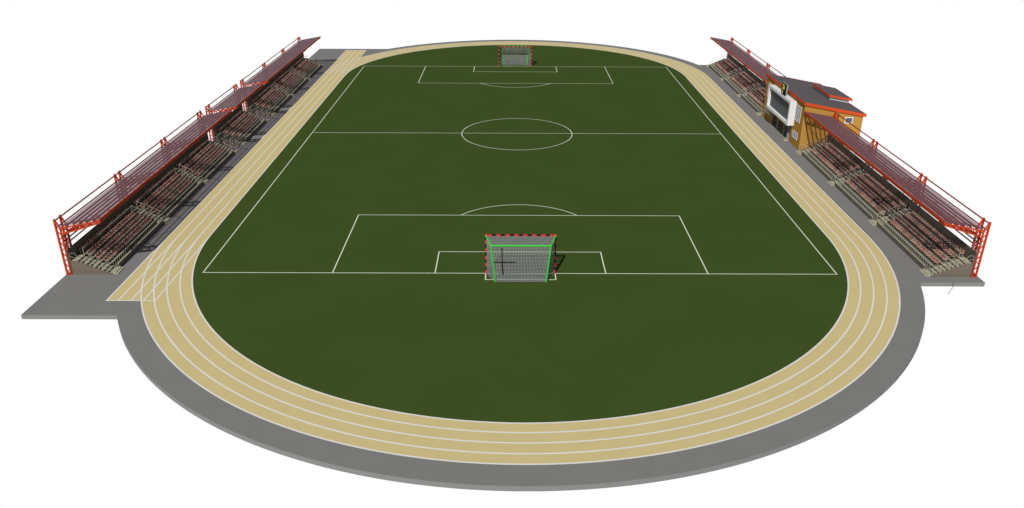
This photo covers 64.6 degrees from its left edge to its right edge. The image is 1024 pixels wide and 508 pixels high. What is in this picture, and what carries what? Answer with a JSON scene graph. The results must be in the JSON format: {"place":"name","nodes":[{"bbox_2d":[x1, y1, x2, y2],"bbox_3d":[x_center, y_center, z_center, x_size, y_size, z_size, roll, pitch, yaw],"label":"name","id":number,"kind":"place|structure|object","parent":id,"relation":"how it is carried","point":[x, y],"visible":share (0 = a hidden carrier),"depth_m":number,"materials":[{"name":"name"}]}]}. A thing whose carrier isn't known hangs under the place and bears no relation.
{"place":"outdoors","nodes":[
{"label":"outdoors","id":0,"kind":"place"},
{"bbox_2d":[21,40,984,490],"bbox_3d":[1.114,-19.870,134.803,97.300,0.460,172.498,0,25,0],"label":"pavement","id":1,"kind":"structure","parent":0,"point":[79,296],"depth_m":65.81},
{"bbox_2d":[53,110,240,274],"bbox_3d":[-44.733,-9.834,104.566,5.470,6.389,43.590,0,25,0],"label":"grandstand","id":2,"kind":"object","parent":1,"relation":"on","point":[172,177],"visible":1,"depth_m":98.17,"materials":[{"name":"red metal"}]},
{"bbox_2d":[205,83,270,145],"bbox_3d":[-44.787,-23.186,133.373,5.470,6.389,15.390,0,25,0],"label":"grandstand","id":3,"kind":"object","parent":1,"relation":"on","point":[238,126],"visible":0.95,"depth_m":131.94,"materials":[{"name":"red metal"}]},
{"bbox_2d":[240,36,324,115],"bbox_3d":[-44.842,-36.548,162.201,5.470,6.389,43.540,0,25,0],"label":"grandstand","id":4,"kind":"object","parent":1,"relation":"on","point":[284,77],"visible":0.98,"depth_m":157.53,"materials":[{"name":"red metal"}]},
{"bbox_2d":[193,45,847,422],"bbox_3d":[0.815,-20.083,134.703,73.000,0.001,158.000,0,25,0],"label":"grass","id":5,"kind":"structure","parent":1,"relation":"on","point":[383,315],"depth_m":92.32,"materials":[{"name":"green plant"}]},
{"bbox_2d":[498,46,531,66],"bbox_3d":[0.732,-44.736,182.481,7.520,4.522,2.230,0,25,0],"label":"football goal","id":6,"kind":"object","parent":5,"relation":"on","point":[523,54],"visible":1,"depth_m":183.12,"materials":[{"name":"green"}]},
{"bbox_2d":[202,65,836,279],"bbox_3d":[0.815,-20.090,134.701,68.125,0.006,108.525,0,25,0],"label":"pitch markings","id":7,"kind":"object","parent":5,"relation":"on","point":[502,205],"visible":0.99,"depth_m":100.38,"materials":[{"name":"white paint"}]},
{"bbox_2d":[485,234,556,281],"bbox_3d":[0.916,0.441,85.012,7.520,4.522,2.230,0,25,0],"label":"football goal","id":8,"kind":"object","parent":5,"relation":"on","point":[492,262],"visible":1,"depth_m":84.33,"materials":[{"name":"green"}]},
{"bbox_2d":[705,37,785,115],"bbox_3d":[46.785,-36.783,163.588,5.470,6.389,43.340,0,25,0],"label":"grandstand","id":9,"kind":"object","parent":1,"relation":"on","point":[745,84],"visible":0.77,"depth_m":163.86,"materials":[{"name":"red metal"}]},
{"bbox_2d":[795,111,991,276],"bbox_3d":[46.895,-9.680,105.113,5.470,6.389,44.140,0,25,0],"label":"grandstand","id":10,"kind":"object","parent":1,"relation":"on","point":[925,241],"visible":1,"depth_m":98.37,"materials":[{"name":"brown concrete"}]},
{"bbox_2d":[108,41,898,463],"bbox_3d":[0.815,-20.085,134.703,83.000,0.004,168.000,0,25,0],"label":"running track","id":11,"kind":"structure","parent":0,"point":[774,155],"depth_m":70.21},
{"bbox_2d":[106,41,900,464],"bbox_3d":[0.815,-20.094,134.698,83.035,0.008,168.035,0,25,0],"label":"lane markings","id":12,"kind":"structure","parent":11,"relation":"on","point":[484,421],"depth_m":71.20,"materials":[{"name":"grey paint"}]},
{"bbox_2d":[0,0,1023,507],"label":"sky","id":13,"kind":"structure","parent":0,"point":[88,87],"materials":[{"name":"white"}]},
{"bbox_2d":[762,73,866,150],"bbox_3d":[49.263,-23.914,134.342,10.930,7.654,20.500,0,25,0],"label":"club building","id":14,"kind":"structure","parent":0,"point":[791,122],"depth_m":128.85,"materials":[{"name":"orange"}]},
{"bbox_2d":[766,85,796,125],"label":"box window","id":15,"kind":"structure","parent":14,"relation":"in","point":[781,106],"depth_m":132.63,"materials":[{"name":"grey plastic"}]},
{"bbox_2d":[781,82,787,96],"bbox_3d":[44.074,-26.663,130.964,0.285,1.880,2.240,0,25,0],"label":"display board","id":16,"kind":"object","parent":14,"relation":"on","point":[784,89],"visible":1,"depth_m":130.63,"materials":[{"name":"grey"}]},
{"bbox_2d":[792,130,797,140],"bbox_3d":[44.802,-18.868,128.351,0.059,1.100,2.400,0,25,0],"label":"window","id":17,"kind":"structure","parent":14,"relation":"in","point":[794,134],"depth_m":128.39,"materials":[{"name":"grey"}]},
{"bbox_2d":[794,104,801,122],"bbox_3d":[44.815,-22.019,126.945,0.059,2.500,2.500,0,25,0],"label":"window","id":18,"kind":"structure","parent":14,"relation":"in","point":[798,109],"depth_m":126.86,"materials":[{"name":"grey"}]},
{"bbox_2d":[844,117,852,122],"bbox_3d":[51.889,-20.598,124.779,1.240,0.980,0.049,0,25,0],"label":"window","id":19,"kind":"structure","parent":14,"relation":"in","point":[850,119],"depth_m":124.73,"materials":[{"name":"grey"}]}
]}

